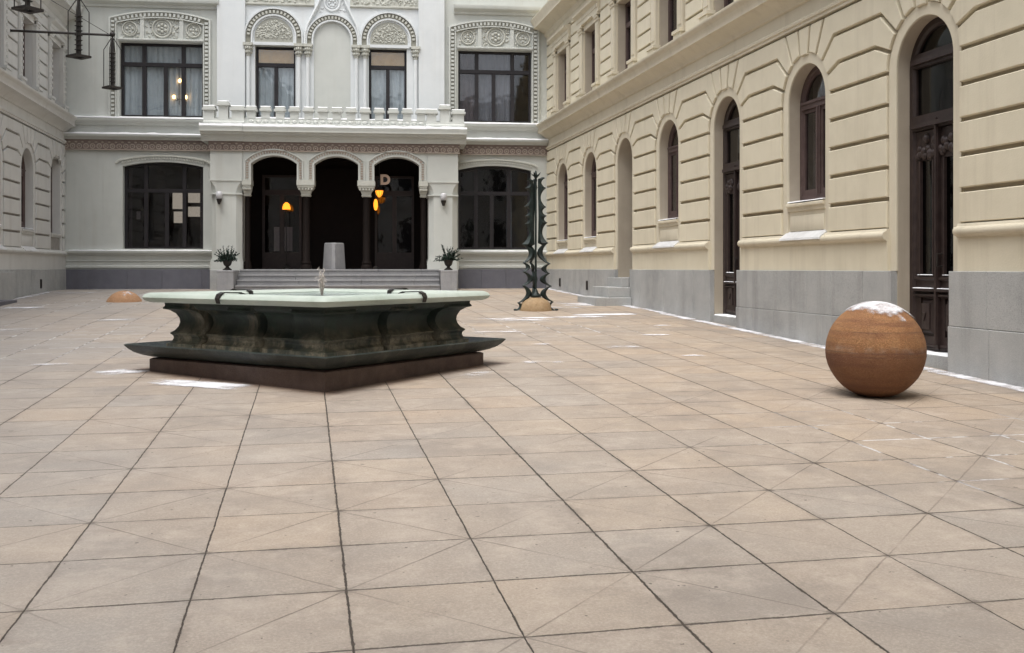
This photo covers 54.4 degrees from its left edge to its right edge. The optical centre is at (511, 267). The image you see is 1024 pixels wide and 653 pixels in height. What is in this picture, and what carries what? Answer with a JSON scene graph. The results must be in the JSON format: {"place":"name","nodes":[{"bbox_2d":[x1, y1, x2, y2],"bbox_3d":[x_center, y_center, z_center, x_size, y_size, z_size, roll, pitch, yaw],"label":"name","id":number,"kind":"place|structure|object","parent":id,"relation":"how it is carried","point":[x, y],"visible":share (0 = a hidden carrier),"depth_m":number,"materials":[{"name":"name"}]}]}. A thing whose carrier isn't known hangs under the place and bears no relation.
{"place":"outdoors","nodes":[
{"label":"outdoors","id":0,"kind":"place"},
{"bbox_2d":[0,288,1023,652],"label":"courtyard paving","id":1,"kind":"structure","parent":0,"point":[548,482],"depth_m":6.12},
{"bbox_2d":[0,300,16,305],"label":"doorway step","id":2,"kind":"object","parent":1,"relation":"on","point":[4,302],"visible":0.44,"depth_m":23.28,"materials":[{"name":"grey stone"}]},
{"bbox_2d":[0,0,82,297],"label":"plaster wing","id":3,"kind":"structure","parent":1,"relation":"on","point":[37,119],"depth_m":27.61,"materials":[{"name":"beige paint"}]},
{"bbox_2d":[0,225,6,249],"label":"window","id":4,"kind":"structure","parent":3,"relation":"in","point":[1,247],"depth_m":24.54,"materials":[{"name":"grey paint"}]},
{"bbox_2d":[0,272,14,299],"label":"granite buttress","id":5,"kind":"structure","parent":3,"relation":"attached to","point":[7,285],"depth_m":24.56,"materials":[{"name":"grey stone"}]},
{"bbox_2d":[23,23,24,76],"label":"window","id":6,"kind":"structure","parent":3,"relation":"in","point":[23,23],"depth_m":27.55,"materials":[{"name":"grey paint"}]},
{"bbox_2d":[21,156,38,251],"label":"window","id":7,"kind":"structure","parent":3,"relation":"in","point":[26,234],"depth_m":27.39,"materials":[{"name":"brown paint"}]},
{"bbox_2d":[51,166,61,237],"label":"window","id":8,"kind":"structure","parent":3,"relation":"in","point":[56,235],"depth_m":30.52,"materials":[{"name":"grey paint"}]},
{"bbox_2d":[10,0,114,36],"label":"lantern bracket","id":9,"kind":"object","parent":3,"relation":"attached to","point":[112,34],"visible":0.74,"depth_m":25.58,"materials":[{"name":"black metal"}]},
{"bbox_2d":[102,37,122,89],"bbox_3d":[-10.372,-5.330,25.840,0.380,1.360,0.380,0,0,40],"label":"hanging lantern","id":10,"kind":"object","parent":9,"relation":"hanging from","point":[112,73],"visible":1,"depth_m":25.80,"materials":[{"name":"black metal"}]},
{"bbox_3d":[-10.819,-6.688,21.766,2.662,1.617,0.312,0,0,-12],"label":"lantern bracket","id":11,"kind":"object","parent":3,"relation":"attached to","visible":0},
{"bbox_2d":[66,0,91,59],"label":"hanging lantern","id":12,"kind":"object","parent":11,"relation":"hanging from","point":[78,55],"visible":1,"depth_m":21.98,"materials":[{"name":"black metal"}]},
{"bbox_3d":[-9.992,-6.688,17.750,2.662,1.617,0.312,0,0,-12],"label":"lantern bracket","id":13,"kind":"object","parent":3,"relation":"attached to","visible":0},
{"bbox_2d":[11,0,43,13],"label":"hanging lantern","id":14,"kind":"object","parent":13,"relation":"hanging from","point":[27,8],"visible":1,"depth_m":17.96,"materials":[{"name":"black metal"}]},
{"bbox_2d":[106,291,141,302],"bbox_3d":[-9.571,1.017,24.575,0.920,0.928,0.920,0,0,-12],"label":"low domed stone","id":15,"kind":"object","parent":1,"relation":"on","point":[122,296],"visible":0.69,"depth_m":24.31,"materials":[{"name":"orange stone"}]},
{"bbox_2d":[216,270,238,290],"bbox_3d":[-8.492,0.445,29.774,0.500,0.750,1.060,0,0,-6],"label":"granite pedestal","id":16,"kind":"object","parent":1,"relation":"on","point":[226,280],"visible":0.75,"depth_m":29.26,"materials":[{"name":"grey stone"}]},
{"bbox_2d":[214,245,239,269],"bbox_3d":[-8.444,-0.306,29.575,0.823,0.749,0.759,0,0,26],"label":"potted evergreen","id":17,"kind":"object","parent":16,"relation":"on","point":[227,259],"visible":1,"depth_m":29.49,"materials":[{"name":"green plant"}]},
{"bbox_2d":[63,0,548,288],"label":"hotel building","id":18,"kind":"structure","parent":1,"relation":"on","point":[138,201],"depth_m":32.14,"materials":[{"name":"white paint"}]},
{"bbox_2d":[121,43,202,116],"bbox_3d":[-11.100,-5.945,31.719,2.560,2.350,0.195,0,0,-6],"label":"window","id":19,"kind":"structure","parent":18,"relation":"in","point":[150,73],"depth_m":31.73,"materials":[{"name":"grey metal"}]},
{"bbox_2d":[125,162,202,248],"bbox_3d":[-11.050,-1.975,31.723,2.460,2.750,0.192,0,0,-6],"label":"window","id":20,"kind":"structure","parent":18,"relation":"in","point":[128,169],"depth_m":31.65,"materials":[{"name":"brown metal"}]},
{"bbox_2d":[173,193,181,208],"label":"far window","id":21,"kind":"structure","parent":18,"relation":"in","point":[177,197],"depth_m":34.17,"materials":[{"name":"beige paper"}]},
{"bbox_2d":[174,212,181,222],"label":"far window","id":22,"kind":"structure","parent":18,"relation":"in","point":[177,215],"depth_m":34.17,"materials":[{"name":"beige"}]},
{"bbox_2d":[188,193,199,202],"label":"far window","id":23,"kind":"structure","parent":18,"relation":"in","point":[192,197],"depth_m":34.22,"materials":[{"name":"beige paper"}]},
{"bbox_2d":[188,207,199,216],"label":"far window","id":24,"kind":"structure","parent":18,"relation":"in","point":[192,211],"depth_m":34.22,"materials":[{"name":"beige"}]},
{"bbox_2d":[256,47,295,117],"bbox_3d":[-7.597,-5.735,32.110,1.270,2.730,0.193,0,0,-6],"label":"window","id":25,"kind":"structure","parent":18,"relation":"in","point":[275,82],"depth_m":32.13,"materials":[{"name":"brown metal"}]},
{"bbox_2d":[262,175,301,268],"bbox_3d":[-7.591,-1.510,32.861,1.270,3.100,0.115,0,0,-6],"label":"glazed door","id":26,"kind":"structure","parent":18,"relation":"in","point":[270,260],"depth_m":32.82,"materials":[{"name":"brown wood"}]},
{"bbox_2d":[199,101,466,289],"bbox_3d":[-5.492,-1.948,31.199,8.070,6.296,1.726,0,0,-6],"label":"entrance porch","id":27,"kind":"object","parent":18,"relation":"attached to","point":[238,143],"visible":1,"depth_m":30.69,"materials":[{"name":"white paint"}]},
{"bbox_2d":[216,191,222,203],"bbox_3d":[-8.880,-2.125,30.232,0.210,0.410,0.241,0,0,30],"label":"wall lamp","id":28,"kind":"object","parent":27,"relation":"attached to","point":[219,195],"visible":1,"depth_m":30.15,"materials":[{"name":"white glass"}]},
{"bbox_2d":[282,202,290,268],"bbox_3d":[-7.343,-1.048,32.413,0.281,2.175,0.274,0,0,-6],"label":"porch lantern","id":29,"kind":"object","parent":27,"relation":"on","point":[286,206],"visible":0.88,"depth_m":32.37,"materials":[{"name":"orange glass"}]},
{"bbox_2d":[372,199,378,268],"bbox_3d":[-4.372,-1.085,31.941,0.218,2.250,0.213,0,0,-6],"label":"porch lantern","id":30,"kind":"object","parent":27,"relation":"on","point":[375,208],"visible":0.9,"depth_m":31.92,"materials":[{"name":"orange glass"}]},
{"bbox_2d":[440,193,446,205],"bbox_3d":[-2.123,-2.125,30.988,0.210,0.410,0.241,0,0,30],"label":"wall lamp","id":31,"kind":"object","parent":27,"relation":"attached to","point":[443,197],"visible":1,"depth_m":30.91,"materials":[{"name":"white glass"}]},
{"bbox_2d":[323,243,344,268],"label":"stone block","id":32,"kind":"structure","parent":18,"relation":"on","point":[334,256],"depth_m":31.20,"materials":[{"name":"stone"}]},
{"bbox_2d":[313,168,362,268],"bbox_3d":[-5.737,-1.630,33.076,1.700,3.340,0.060,0,0,-6],"label":"doorway","id":33,"kind":"structure","parent":18,"relation":"in","point":[337,198],"depth_m":33.04,"materials":[{"name":"black"}]},
{"bbox_2d":[375,163,383,196],"bbox_3d":[-4.220,-2.890,31.656,0.274,1.300,0.274,0,0,16],"label":"porch lantern","id":34,"kind":"object","parent":18,"relation":"hanging from","point":[379,190],"visible":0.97,"depth_m":31.60,"materials":[{"name":"yellow glass"}]},
{"bbox_2d":[380,174,389,184],"bbox_3d":[-3.997,-2.783,31.430,0.308,0.330,0.052,0,0,-6],"label":"letter sign","id":35,"kind":"object","parent":18,"relation":"attached to","point":[381,179],"visible":1,"depth_m":31.40,"materials":[{"name":"beige"}]},
{"bbox_2d":[369,49,406,118],"bbox_3d":[-4.051,-5.735,32.508,1.220,2.730,0.195,0,0,-6],"label":"window","id":36,"kind":"structure","parent":18,"relation":"in","point":[387,84],"depth_m":32.53,"materials":[{"name":"brown metal"}]},
{"bbox_2d":[375,176,413,268],"bbox_3d":[-3.926,-1.510,33.271,1.300,3.100,0.115,0,0,-6],"label":"glazed door","id":37,"kind":"structure","parent":18,"relation":"in","point":[394,260],"depth_m":33.22,"materials":[{"name":"brown wood"}]},
{"bbox_2d":[458,166,529,249],"bbox_3d":[-0.595,-1.975,32.892,2.400,2.750,0.191,0,0,-6],"label":"window","id":38,"kind":"structure","parent":18,"relation":"in","point":[508,193],"depth_m":32.80,"materials":[{"name":"brown metal"}]},
{"bbox_2d":[458,51,530,122],"bbox_3d":[-0.586,-5.945,32.895,2.420,2.350,0.194,0,0,-6],"label":"window","id":39,"kind":"structure","parent":18,"relation":"in","point":[485,79],"depth_m":32.90,"materials":[{"name":"grey glass"}]},
{"bbox_2d":[124,288,505,391],"bbox_3d":[-2.344,0.843,12.280,3.274,1.715,3.274,0,0,33],"label":"stone fountain","id":40,"kind":"object","parent":1,"relation":"on","point":[322,339],"visible":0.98,"depth_m":11.24,"materials":[{"name":"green stone"}]},
{"bbox_2d":[235,269,439,289],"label":"entrance steps","id":41,"kind":"structure","parent":1,"relation":"on","point":[272,279],"depth_m":30.25,"materials":[{"name":"stone"}]},
{"bbox_2d":[439,270,456,289],"bbox_3d":[-1.957,0.445,30.506,0.500,0.750,1.060,0,0,-6],"label":"granite pedestal","id":42,"kind":"object","parent":1,"relation":"on","point":[448,279],"visible":0.77,"depth_m":29.99,"materials":[{"name":"grey stone"}]},
{"bbox_2d":[433,245,462,269],"bbox_3d":[-1.938,-0.326,30.233,0.911,0.788,0.764,0,0,-31],"label":"potted evergreen","id":43,"kind":"object","parent":42,"relation":"on","point":[449,258],"visible":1,"depth_m":30.19,"materials":[{"name":"green plant"}]},
{"bbox_2d":[9,289,1023,390],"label":"snow","id":44,"kind":"structure","parent":1,"relation":"on","point":[198,384],"depth_m":11.75,"materials":[{"name":"white snow"}]},
{"bbox_2d":[514,170,557,310],"bbox_3d":[0.555,-0.617,22.303,0.856,3.154,0.672,0,0,30],"label":"spiky sculpture","id":45,"kind":"object","parent":1,"relation":"on","point":[531,207],"visible":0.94,"depth_m":22.29,"materials":[{"name":"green metal"}]},
{"bbox_2d":[520,297,551,311],"bbox_3d":[0.532,0.836,22.316,0.720,0.360,0.720,0,0,-12],"label":"dome stone","id":46,"kind":"object","parent":1,"relation":"on","point":[535,304],"visible":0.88,"depth_m":22.05,"materials":[{"name":"beige stone"}]},
{"bbox_2d":[578,277,631,305],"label":"doorway steps","id":47,"kind":"structure","parent":1,"relation":"on","point":[615,291],"depth_m":24.18,"materials":[{"name":"grey stone"}]},
{"bbox_2d":[531,0,1023,386],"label":"plaster wing","id":48,"kind":"structure","parent":1,"relation":"on","point":[809,171],"depth_m":16.45,"materials":[{"name":"beige paint"}]},
{"bbox_2d":[553,169,567,253],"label":"window","id":49,"kind":"structure","parent":48,"relation":"in","point":[563,245],"depth_m":31.43,"materials":[{"name":"brown paint"}]},
{"bbox_2d":[565,54,565,100],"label":"window","id":50,"kind":"structure","parent":48,"relation":"in","point":[565,54],"depth_m":31.50,"materials":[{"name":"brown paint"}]},
{"bbox_2d":[579,157,596,251],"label":"window","id":51,"kind":"structure","parent":48,"relation":"in","point":[590,243],"depth_m":28.41,"materials":[{"name":"brown paint"}]},
{"bbox_2d":[592,30,594,82],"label":"window","id":52,"kind":"structure","parent":48,"relation":"in","point":[593,33],"depth_m":28.49,"materials":[{"name":"brown paint"}]},
{"bbox_2d":[625,0,630,68],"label":"window","id":53,"kind":"structure","parent":48,"relation":"in","point":[627,6],"depth_m":25.47,"materials":[{"name":"brown paint"}]},
{"bbox_2d":[652,123,678,247],"bbox_3d":[3.618,-1.820,21.909,0.651,2.840,1.320,0,0,-12],"label":"window","id":54,"kind":"structure","parent":48,"relation":"in","point":[668,228],"depth_m":22.15,"materials":[{"name":"brown paint"}]},
{"bbox_2d":[668,0,673,41],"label":"window","id":55,"kind":"structure","parent":48,"relation":"in","point":[670,2],"depth_m":22.46,"materials":[{"name":"brown paint"}]},
{"bbox_2d":[724,0,733,6],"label":"window","id":56,"kind":"structure","parent":48,"relation":"in","point":[726,2],"depth_m":19.44,"materials":[{"name":"brown paint"}]},
{"bbox_2d":[722,99,739,314],"bbox_3d":[4.282,-1.149,18.901,0.181,4.174,1.192,0,0,-12],"label":"door","id":57,"kind":"structure","parent":48,"relation":"in","point":[731,170],"depth_m":19.27,"materials":[{"name":"brown wood"}]},
{"bbox_2d":[779,66,826,240],"bbox_3d":[4.859,-1.820,15.876,0.650,2.840,1.320,0,0,-12],"label":"window","id":58,"kind":"structure","parent":48,"relation":"in","point":[806,219],"depth_m":16.04,"materials":[{"name":"brown paint"}]},
{"bbox_2d":[909,17,952,352],"bbox_3d":[5.524,-1.058,12.868,0.181,4.356,1.192,0,0,-12],"label":"door","id":59,"kind":"structure","parent":48,"relation":"in","point":[931,134],"depth_m":13.02,"materials":[{"name":"brown wood"}]},
{"bbox_2d":[825,301,926,397],"bbox_3d":[3.767,0.846,10.321,0.994,1.003,0.994,0,0,-12],"label":"stone ball","id":60,"kind":"object","parent":1,"relation":"on","point":[876,349],"visible":1,"depth_m":9.97,"materials":[{"name":"red stone"}]}
]}

